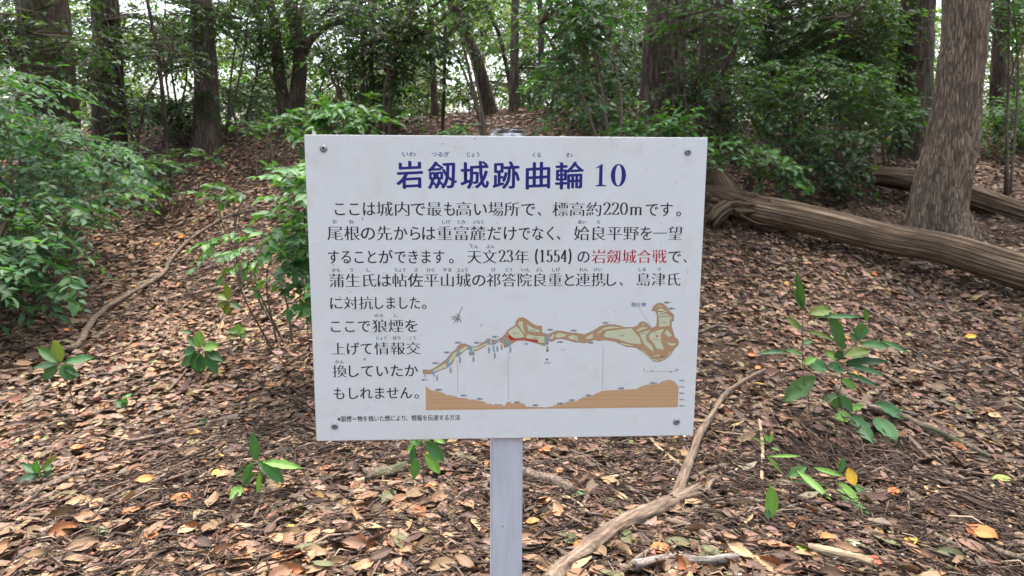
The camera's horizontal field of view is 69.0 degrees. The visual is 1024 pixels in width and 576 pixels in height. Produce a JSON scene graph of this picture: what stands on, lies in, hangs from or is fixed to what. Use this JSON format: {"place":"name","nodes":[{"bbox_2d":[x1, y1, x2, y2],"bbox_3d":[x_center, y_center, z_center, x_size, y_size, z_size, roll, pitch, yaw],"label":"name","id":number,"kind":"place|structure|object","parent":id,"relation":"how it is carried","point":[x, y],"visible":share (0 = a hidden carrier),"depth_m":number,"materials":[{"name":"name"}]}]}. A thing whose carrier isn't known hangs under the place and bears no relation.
{"place":"outdoors","nodes":[
{"label":"outdoors","id":0,"kind":"place"},
{"bbox_2d":[0,104,1023,575],"bbox_3d":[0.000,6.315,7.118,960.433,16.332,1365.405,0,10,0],"label":"ground","id":1,"kind":"structure","parent":0,"point":[404,522],"depth_m":3.64,"materials":[{"name":"soil"}]},
{"bbox_2d":[16,455,57,481],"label":"seedling","id":2,"kind":"object","parent":1,"relation":"on","point":[34,469],"visible":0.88,"depth_m":3.05,"materials":[{"name":"green plant"}]},
{"bbox_2d":[0,0,91,157],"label":"tree","id":3,"kind":"object","parent":1,"relation":"on","point":[10,9],"visible":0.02,"depth_m":12.98,"materials":[{"name":"green plant"}]},
{"bbox_2d":[0,236,91,323],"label":"shrub","id":4,"kind":"object","parent":1,"relation":"on","point":[54,291],"visible":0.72,"depth_m":4.30,"materials":[{"name":"green plant"}]},
{"bbox_2d":[6,411,98,436],"bbox_3d":[-2.161,0.639,3.526,0.024,0.020,0.409,7,12,36],"label":"fallen stick","id":5,"kind":"object","parent":1,"relation":"on","point":[50,423],"visible":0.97,"depth_m":3.51,"materials":[{"name":"wood"}]},
{"bbox_2d":[13,0,92,208],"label":"tree","id":6,"kind":"object","parent":1,"relation":"on","point":[72,103],"visible":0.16,"depth_m":7.20,"materials":[{"name":"brown plant"}]},
{"bbox_2d":[20,468,95,498],"bbox_3d":[-1.851,0.788,3.034,0.051,0.043,0.318,4,11,23],"label":"fallen stick","id":7,"kind":"object","parent":1,"relation":"on","point":[53,482],"visible":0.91,"depth_m":3.01,"materials":[{"name":"wood"}]},
{"bbox_2d":[0,60,118,225],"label":"shrub","id":8,"kind":"object","parent":1,"relation":"on","point":[17,85],"visible":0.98,"depth_m":4.89,"materials":[{"name":"green plant"}]},
{"bbox_2d":[33,340,94,415],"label":"seedling","id":9,"kind":"object","parent":1,"relation":"on","point":[54,355],"visible":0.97,"depth_m":3.58,"materials":[{"name":"green plant"}]},
{"bbox_2d":[0,0,165,221],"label":"understorey tree","id":10,"kind":"object","parent":1,"relation":"on","point":[47,46],"visible":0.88,"depth_m":6.42,"materials":[{"name":"green plant"}]},
{"bbox_2d":[0,90,176,336],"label":"shrub","id":11,"kind":"object","parent":1,"relation":"on","point":[16,217],"visible":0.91,"depth_m":4.94,"materials":[{"name":"green plant"}]},
{"bbox_2d":[0,0,191,128],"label":"tree","id":12,"kind":"object","parent":1,"relation":"on","point":[75,9],"visible":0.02,"depth_m":15.53,"materials":[{"name":"green plant"}]},
{"bbox_2d":[89,0,129,176],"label":"tree","id":13,"kind":"object","parent":1,"relation":"on","point":[99,125],"visible":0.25,"depth_m":8.05,"materials":[{"name":"brown plant"}]},
{"bbox_2d":[44,208,257,361],"bbox_3d":[-2.688,-0.169,5.692,0.358,0.691,3.120,0,10,3],"label":"fallen stick","id":14,"kind":"object","parent":1,"relation":"on","point":[84,333],"visible":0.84,"depth_m":5.33,"materials":[{"name":"wood"}]},
{"bbox_2d":[56,0,248,174],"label":"understorey tree","id":15,"kind":"object","parent":1,"relation":"on","point":[89,71],"visible":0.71,"depth_m":7.84,"materials":[{"name":"green plant"}]},
{"bbox_2d":[145,0,171,193],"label":"tree","id":16,"kind":"object","parent":1,"relation":"on","point":[164,114],"visible":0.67,"depth_m":7.55,"materials":[{"name":"brown plant"}]},
{"bbox_2d":[84,88,232,127],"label":"understorey tree","id":17,"kind":"object","parent":1,"relation":"on","point":[134,116],"visible":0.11,"depth_m":10.04,"materials":[{"name":"green plant"}]},
{"bbox_2d":[75,8,256,126],"bbox_3d":[-6.867,-2.602,14.737,4.060,5.826,5.349,-3,10,-15],"label":"tree","id":18,"kind":"object","parent":1,"relation":"on","point":[129,78],"visible":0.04,"depth_m":13.96,"materials":[{"name":"green plant"}]},
{"bbox_2d":[77,0,265,136],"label":"understorey tree","id":19,"kind":"object","parent":1,"relation":"on","point":[191,33],"visible":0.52,"depth_m":8.59,"materials":[{"name":"green plant"}]},
{"bbox_2d":[125,418,222,442],"bbox_3d":[-1.599,0.681,3.573,0.469,0.022,0.042,-9,13,-43],"label":"fallen stick","id":20,"kind":"object","parent":1,"relation":"on","point":[132,440],"visible":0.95,"depth_m":3.49,"materials":[{"name":"wood"}]},
{"bbox_2d":[134,145,226,217],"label":"shrub","id":21,"kind":"object","parent":1,"relation":"on","point":[163,185],"visible":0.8,"depth_m":7.03,"materials":[{"name":"green plant"}]},
{"bbox_2d":[127,83,253,144],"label":"understorey tree","id":22,"kind":"object","parent":1,"relation":"on","point":[180,129],"visible":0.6,"depth_m":8.82,"materials":[{"name":"green plant"}]},
{"bbox_2d":[179,330,223,379],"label":"seedling","id":23,"kind":"object","parent":1,"relation":"on","point":[200,362],"visible":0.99,"depth_m":4.26,"materials":[{"name":"green plant"}]},
{"bbox_2d":[188,0,221,153],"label":"tree","id":24,"kind":"object","parent":1,"relation":"on","point":[206,136],"visible":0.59,"depth_m":8.64,"materials":[{"name":"brown plant"}]},
{"bbox_2d":[180,182,263,289],"bbox_3d":[-2.129,-0.352,5.487,0.488,0.857,0.569,0,10,0],"label":"shrub","id":25,"kind":"object","parent":1,"relation":"on","point":[236,197],"visible":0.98,"depth_m":5.59,"materials":[{"name":"green plant"}]},
{"bbox_2d":[216,283,240,336],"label":"seedling","id":26,"kind":"object","parent":1,"relation":"on","point":[225,294],"visible":0.97,"depth_m":4.81,"materials":[{"name":"green plant"}]},
{"bbox_2d":[150,0,316,135],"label":"understorey tree","id":27,"kind":"object","parent":1,"relation":"on","point":[247,5],"visible":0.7,"depth_m":8.78,"materials":[{"name":"green plant"}]},
{"bbox_2d":[132,0,338,120],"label":"tree","id":28,"kind":"object","parent":1,"relation":"on","point":[230,49],"visible":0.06,"depth_m":17.71,"materials":[{"name":"green plant"}]},
{"bbox_2d":[185,231,293,350],"bbox_3d":[-1.602,0.063,4.530,0.444,0.812,0.650,9,13,43],"label":"shrub","id":29,"kind":"object","parent":1,"relation":"on","point":[230,256],"visible":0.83,"depth_m":4.52,"materials":[{"name":"green plant"}]},
{"bbox_2d":[173,0,324,124],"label":"understorey tree","id":30,"kind":"object","parent":1,"relation":"on","point":[251,97],"visible":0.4,"depth_m":9.83,"materials":[{"name":"green plant"}]},
{"bbox_2d":[222,113,303,178],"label":"shrub","id":31,"kind":"object","parent":1,"relation":"on","point":[259,128],"visible":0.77,"depth_m":8.01,"materials":[{"name":"green plant"}]},
{"bbox_2d":[229,433,301,498],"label":"seedling","id":32,"kind":"object","parent":1,"relation":"on","point":[269,469],"visible":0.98,"depth_m":3.02,"materials":[{"name":"green plant"}]},
{"bbox_2d":[219,72,311,125],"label":"understorey tree","id":33,"kind":"object","parent":1,"relation":"on","point":[272,113],"visible":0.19,"depth_m":10.82,"materials":[{"name":"green plant"}]},
{"bbox_2d":[192,41,357,120],"bbox_3d":[-4.803,-2.382,15.724,4.037,5.438,4.600,0,10,0],"label":"tree","id":34,"kind":"object","parent":1,"relation":"on","point":[236,63],"visible":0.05,"depth_m":14.94,"materials":[{"name":"green plant"}]},
{"bbox_2d":[241,159,311,355],"bbox_3d":[-1.204,-0.073,4.091,0.608,1.333,1.041,0,10,0],"label":"shrub","id":35,"kind":"object","parent":1,"relation":"on","point":[297,256],"visible":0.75,"depth_m":3.86,"materials":[{"name":"green plant"}]},
{"bbox_2d":[219,1,359,125],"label":"understorey tree","id":36,"kind":"object","parent":1,"relation":"on","point":[286,53],"visible":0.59,"depth_m":9.10,"materials":[{"name":"green plant"}]},
{"bbox_2d":[265,0,339,130],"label":"tree","id":37,"kind":"object","parent":1,"relation":"on","point":[293,97],"visible":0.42,"depth_m":9.21,"materials":[{"name":"brown plant"}]},
{"bbox_2d":[237,16,407,119],"bbox_3d":[-2.775,-3.006,11.082,2.586,2.445,3.199,-1,10,-6],"label":"understorey tree","id":38,"kind":"object","parent":1,"relation":"on","point":[309,107],"visible":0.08,"depth_m":10.63,"materials":[{"name":"green plant"}]},
{"bbox_2d":[248,0,419,134],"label":"understorey tree","id":39,"kind":"object","parent":1,"relation":"on","point":[335,20],"visible":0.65,"depth_m":8.35,"materials":[{"name":"green plant"}]},
{"bbox_2d":[264,88,412,156],"bbox_3d":[-1.607,-1.229,6.787,1.339,1.173,1.036,0,10,0],"label":"shrub","id":40,"kind":"object","parent":1,"relation":"on","point":[319,119],"visible":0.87,"depth_m":6.59,"materials":[{"name":"green plant"}]},
{"bbox_2d":[265,0,441,114],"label":"tree","id":41,"kind":"object","parent":1,"relation":"on","point":[316,5],"visible":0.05,"depth_m":18.61,"materials":[{"name":"green plant"}]},
{"bbox_2d":[359,0,364,134],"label":"tree","id":42,"kind":"object","parent":1,"relation":"on","point":[362,84],"visible":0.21,"depth_m":8.50,"materials":[{"name":"brown plant"}]},
{"bbox_2d":[281,37,461,134],"bbox_3d":[-1.650,-2.302,8.866,1.863,1.525,2.298,-5,11,-27],"label":"understorey tree","id":43,"kind":"object","parent":1,"relation":"on","point":[352,74],"visible":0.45,"depth_m":8.62,"materials":[{"name":"green plant"}]},
{"bbox_2d":[369,0,377,133],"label":"tree","id":44,"kind":"object","parent":1,"relation":"on","point":[371,81],"visible":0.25,"depth_m":8.59,"materials":[{"name":"brown plant"}]},
{"bbox_2d":[362,461,408,479],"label":"fallen stick","id":45,"kind":"object","parent":1,"relation":"on","point":[374,472],"visible":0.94,"depth_m":3.22,"materials":[{"name":"wood"}]},
{"bbox_2d":[295,0,478,134],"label":"understorey tree","id":46,"kind":"object","parent":1,"relation":"on","point":[406,33],"visible":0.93,"depth_m":7.90,"materials":[{"name":"green plant"}]},
{"bbox_2d":[333,73,475,117],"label":"understorey tree","id":47,"kind":"object","parent":1,"relation":"on","point":[429,106],"visible":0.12,"depth_m":10.59,"materials":[{"name":"green plant"}]},
{"bbox_2d":[344,45,473,115],"bbox_3d":[-2.060,-2.391,16.865,3.264,6.116,4.319,-3,10,-19],"label":"tree","id":48,"kind":"object","parent":1,"relation":"on","point":[452,95],"visible":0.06,"depth_m":16.12,"materials":[{"name":"green plant"}]},
{"bbox_2d":[406,439,445,489],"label":"seedling","id":49,"kind":"object","parent":1,"relation":"on","point":[434,456],"visible":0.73,"depth_m":3.09,"materials":[{"name":"green plant"}]},
{"bbox_2d":[427,0,439,117],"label":"tree","id":50,"kind":"object","parent":1,"relation":"on","point":[434,101],"visible":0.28,"depth_m":9.59,"materials":[{"name":"brown plant"}]},
{"bbox_2d":[393,36,478,117],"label":"understorey tree","id":51,"kind":"object","parent":1,"relation":"on","point":[424,88],"visible":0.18,"depth_m":11.40,"materials":[{"name":"green plant"}]},
{"bbox_2d":[441,0,446,133],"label":"tree","id":52,"kind":"object","parent":1,"relation":"on","point":[443,107],"visible":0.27,"depth_m":8.93,"materials":[{"name":"brown plant"}]},
{"bbox_2d":[435,123,482,135],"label":"shrub","id":53,"kind":"object","parent":1,"relation":"on","point":[459,131],"visible":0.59,"depth_m":6.88,"materials":[{"name":"green plant"}]},
{"bbox_2d":[395,0,537,135],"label":"understorey tree","id":54,"kind":"object","parent":1,"relation":"on","point":[468,18],"visible":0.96,"depth_m":7.75,"materials":[{"name":"green plant"}]},
{"bbox_2d":[445,0,497,114],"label":"tree","id":55,"kind":"object","parent":1,"relation":"on","point":[489,105],"visible":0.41,"depth_m":9.42,"materials":[{"name":"brown plant"}]},
{"bbox_2d":[437,63,521,112],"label":"understorey tree","id":56,"kind":"object","parent":1,"relation":"on","point":[467,99],"visible":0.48,"depth_m":10.96,"materials":[{"name":"green plant"}]},
{"bbox_2d":[434,0,549,109],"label":"understorey tree","id":57,"kind":"object","parent":1,"relation":"on","point":[459,47],"visible":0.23,"depth_m":11.55,"materials":[{"name":"green plant"}]},
{"bbox_2d":[485,3,509,87],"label":"tree","id":58,"kind":"object","parent":1,"relation":"on","point":[502,46],"visible":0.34,"depth_m":10.17,"materials":[{"name":"brown plant"}]},
{"bbox_2d":[304,129,707,575],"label":"information sign","id":59,"kind":"object","parent":1,"relation":"on","point":[506,291],"visible":1,"depth_m":1.53,"materials":[{"name":"metal"}]},
{"bbox_2d":[508,0,519,111],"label":"tree","id":60,"kind":"object","parent":1,"relation":"on","point":[514,102],"visible":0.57,"depth_m":9.42,"materials":[{"name":"brown plant"}]},
{"bbox_2d":[450,35,588,108],"bbox_3d":[0.096,-2.703,10.752,2.108,2.036,2.810,0,10,0],"label":"understorey tree","id":61,"kind":"object","parent":1,"relation":"on","point":[523,57],"visible":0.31,"depth_m":10.27,"materials":[{"name":"green plant"}]},
{"bbox_2d":[434,0,613,108],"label":"tree","id":62,"kind":"object","parent":1,"relation":"on","point":[529,12],"visible":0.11,"depth_m":16.50,"materials":[{"name":"green plant"}]},
{"bbox_2d":[534,0,544,108],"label":"tree","id":63,"kind":"object","parent":1,"relation":"on","point":[541,47],"visible":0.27,"depth_m":9.49,"materials":[{"name":"brown plant"}]},
{"bbox_2d":[523,466,576,494],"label":"fallen stick","id":64,"kind":"object","parent":1,"relation":"on","point":[534,475],"visible":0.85,"depth_m":3.21,"materials":[{"name":"wood"}]},
{"bbox_2d":[486,52,639,109],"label":"tree","id":65,"kind":"object","parent":1,"relation":"on","point":[628,100],"visible":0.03,"depth_m":14.65,"materials":[{"name":"green plant"}]},
{"bbox_2d":[486,0,650,136],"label":"understorey tree","id":66,"kind":"object","parent":1,"relation":"on","point":[583,16],"visible":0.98,"depth_m":6.20,"materials":[{"name":"green plant"}]},
{"bbox_2d":[507,0,647,127],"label":"understorey tree","id":67,"kind":"object","parent":1,"relation":"on","point":[628,76],"visible":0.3,"depth_m":9.19,"materials":[{"name":"green plant"}]},
{"bbox_2d":[525,75,639,136],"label":"understorey tree","id":68,"kind":"object","parent":1,"relation":"on","point":[610,105],"visible":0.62,"depth_m":8.00,"materials":[{"name":"green plant"}]},
{"bbox_2d":[542,368,766,575],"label":"fallen branch","id":69,"kind":"object","parent":1,"relation":"on","point":[588,545],"visible":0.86,"depth_m":3.01,"materials":[{"name":"brown wood"}]},
{"bbox_2d":[598,100,728,146],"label":"shrub","id":70,"kind":"object","parent":1,"relation":"on","point":[637,128],"visible":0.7,"depth_m":6.32,"materials":[{"name":"green plant"}]},
{"bbox_2d":[639,0,688,136],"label":"tree","id":71,"kind":"object","parent":1,"relation":"on","point":[653,67],"visible":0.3,"depth_m":7.46,"materials":[{"name":"brown plant"}]},
{"bbox_2d":[597,0,740,107],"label":"tree","id":72,"kind":"object","parent":1,"relation":"on","point":[637,5],"visible":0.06,"depth_m":16.15,"materials":[{"name":"green plant"}]},
{"bbox_2d":[632,553,738,571],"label":"fallen stick","id":73,"kind":"object","parent":1,"relation":"on","point":[639,563],"visible":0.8,"depth_m":2.61,"materials":[{"name":"wood"}]},
{"bbox_2d":[664,517,713,540],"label":"leaf","id":74,"kind":"object","parent":1,"relation":"on","point":[675,521],"visible":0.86,"depth_m":2.90,"materials":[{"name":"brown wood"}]},
{"bbox_2d":[605,0,774,120],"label":"understorey tree","id":75,"kind":"object","parent":1,"relation":"on","point":[630,69],"visible":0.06,"depth_m":10.41,"materials":[{"name":"green plant"}]},
{"bbox_2d":[606,0,779,136],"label":"understorey tree","id":76,"kind":"object","parent":1,"relation":"on","point":[695,29],"visible":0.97,"depth_m":6.77,"materials":[{"name":"green plant"}]},
{"bbox_2d":[641,55,777,181],"bbox_3d":[1.833,-1.571,7.141,1.298,1.198,1.636,0,10,0],"label":"understorey tree","id":77,"kind":"object","parent":1,"relation":"on","point":[706,93],"visible":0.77,"depth_m":6.92,"materials":[{"name":"green plant"}]},
{"bbox_2d":[692,0,751,148],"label":"tree","id":78,"kind":"object","parent":1,"relation":"on","point":[725,65],"visible":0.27,"depth_m":8.13,"materials":[{"name":"brown plant"}]},
{"bbox_2d":[689,446,760,481],"bbox_3d":[0.995,0.822,3.495,0.517,0.062,0.062,-7,12,-36],"label":"fallen stick","id":79,"kind":"object","parent":1,"relation":"on","point":[693,479],"visible":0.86,"depth_m":3.48,"materials":[{"name":"brown wood"}]},
{"bbox_2d":[617,0,844,124],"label":"tree","id":80,"kind":"object","parent":1,"relation":"on","point":[694,62],"visible":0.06,"depth_m":14.47,"materials":[{"name":"green plant"}]},
{"bbox_2d":[706,133,820,199],"bbox_3d":[2.107,-0.937,6.349,0.911,0.765,1.274,5,11,26],"label":"shrub","id":81,"kind":"object","parent":1,"relation":"on","point":[794,172],"visible":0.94,"depth_m":6.41,"materials":[{"name":"green plant"}]},
{"bbox_2d":[764,485,777,518],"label":"leaf","id":82,"kind":"object","parent":1,"relation":"on","point":[771,503],"visible":0.83,"depth_m":2.97,"materials":[{"name":"green plant"}]},
{"bbox_2d":[711,0,886,134],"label":"understorey tree","id":83,"kind":"object","parent":1,"relation":"on","point":[776,27],"visible":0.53,"depth_m":8.39,"materials":[{"name":"green plant"}]},
{"bbox_2d":[766,454,869,513],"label":"seedling","id":84,"kind":"object","parent":1,"relation":"on","point":[799,470],"visible":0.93,"depth_m":3.28,"materials":[{"name":"green plant"}]},
{"bbox_2d":[708,34,931,179],"bbox_3d":[3.143,-1.768,7.502,2.526,1.319,1.812,0,10,0],"label":"shrub","id":85,"kind":"object","parent":1,"relation":"on","point":[795,124],"visible":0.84,"depth_m":7.28,"materials":[{"name":"green plant"}]},
{"bbox_2d":[761,127,898,205],"bbox_3d":[2.932,-1.107,7.019,1.075,0.867,1.289,7,12,36],"label":"shrub","id":86,"kind":"object","parent":1,"relation":"on","point":[833,181],"visible":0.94,"depth_m":6.83,"materials":[{"name":"green plant"}]},
{"bbox_2d":[757,272,907,443],"bbox_3d":[1.641,0.335,3.684,0.790,0.811,0.306,0,10,0],"label":"seedling","id":87,"kind":"object","parent":1,"relation":"on","point":[800,387],"visible":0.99,"depth_m":3.79,"materials":[{"name":"green plant"}]},
{"bbox_2d":[733,3,938,127],"bbox_3d":[7.051,-3.263,16.632,4.997,8.122,5.620,3,10,19],"label":"tree","id":88,"kind":"object","parent":1,"relation":"on","point":[811,96],"visible":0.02,"depth_m":15.67,"materials":[{"name":"green plant"}]},
{"bbox_2d":[807,543,873,566],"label":"fallen stick","id":89,"kind":"object","parent":1,"relation":"on","point":[841,554],"visible":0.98,"depth_m":2.69,"materials":[{"name":"brown wood"}]},
{"bbox_2d":[759,0,940,148],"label":"understorey tree","id":90,"kind":"object","parent":1,"relation":"on","point":[882,14],"visible":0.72,"depth_m":8.05,"materials":[{"name":"green plant"}]},
{"bbox_2d":[704,164,1023,291],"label":"fallen log","id":91,"kind":"object","parent":1,"relation":"on","point":[983,260],"visible":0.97,"depth_m":5.82,"materials":[{"name":"brown wood"}]},
{"bbox_2d":[835,0,940,125],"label":"understorey tree","id":92,"kind":"object","parent":1,"relation":"on","point":[937,36],"visible":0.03,"depth_m":11.91,"materials":[{"name":"green plant"}]},
{"bbox_2d":[811,0,987,125],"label":"tree","id":93,"kind":"object","parent":1,"relation":"on","point":[937,40],"visible":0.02,"depth_m":13.68,"materials":[{"name":"green plant"}]},
{"bbox_2d":[876,107,929,166],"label":"shrub","id":94,"kind":"object","parent":1,"relation":"on","point":[914,121],"visible":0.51,"depth_m":7.57,"materials":[{"name":"green plant"}]},
{"bbox_2d":[888,0,936,160],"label":"tree","id":95,"kind":"object","parent":1,"relation":"on","point":[924,68],"visible":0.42,"depth_m":8.54,"materials":[{"name":"brown plant"}]},
{"bbox_2d":[834,384,991,458],"bbox_3d":[2.003,0.671,3.829,0.129,0.107,0.924,-5,11,-25],"label":"fallen stick","id":96,"kind":"object","parent":1,"relation":"on","point":[925,426],"visible":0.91,"depth_m":3.75,"materials":[{"name":"wood"}]},
{"bbox_2d":[907,435,955,480],"bbox_3d":[1.938,0.784,3.445,0.032,0.058,0.430,0,10,3],"label":"fallen stick","id":97,"kind":"object","parent":1,"relation":"on","point":[915,444],"visible":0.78,"depth_m":3.51,"materials":[{"name":"wood"}]},
{"bbox_2d":[860,166,1023,220],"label":"fallen log","id":98,"kind":"object","parent":1,"relation":"on","point":[982,198],"visible":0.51,"depth_m":6.96,"materials":[{"name":"brown wood"}]},
{"bbox_2d":[903,0,991,242],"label":"tree","id":99,"kind":"object","parent":1,"relation":"on","point":[939,199],"visible":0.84,"depth_m":6.01,"materials":[{"name":"brown plant"}]},
{"bbox_2d":[924,528,996,568],"bbox_3d":[1.636,0.951,2.729,0.024,0.022,0.300,-3,10,-15],"label":"fallen stick","id":100,"kind":"object","parent":1,"relation":"on","point":[938,536],"visible":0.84,"depth_m":2.75,"materials":[{"name":"wood"}]},
{"bbox_2d":[934,0,1023,128],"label":"tree","id":101,"kind":"object","parent":1,"relation":"on","point":[986,77],"visible":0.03,"depth_m":15.81,"materials":[{"name":"green plant"}]},
{"bbox_2d":[988,0,1007,128],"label":"tree","id":102,"kind":"object","parent":1,"relation":"on","point":[998,68],"visible":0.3,"depth_m":9.60,"materials":[{"name":"brown plant"}]},
{"bbox_2d":[979,91,1023,160],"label":"shrub","id":103,"kind":"object","parent":1,"relation":"on","point":[998,119],"visible":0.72,"depth_m":8.68,"materials":[{"name":"green plant"}]},
{"bbox_2d":[982,0,1023,127],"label":"understorey tree","id":104,"kind":"object","parent":1,"relation":"on","point":[1013,84],"visible":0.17,"depth_m":10.12,"materials":[{"name":"green plant"}]},
{"bbox_2d":[985,0,1023,196],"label":"understorey tree","id":105,"kind":"object","parent":1,"relation":"on","point":[1016,6],"visible":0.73,"depth_m":7.12,"materials":[{"name":"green plant"}]},
{"bbox_2d":[985,542,1023,560],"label":"fallen stick","id":106,"kind":"object","parent":1,"relation":"on","point":[1012,555],"visible":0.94,"depth_m":2.66,"materials":[{"name":"wood"}]},
{"bbox_2d":[0,0,1023,142],"label":"sky","id":107,"kind":"structure","parent":0,"point":[179,95],"materials":[{"name":"white"}]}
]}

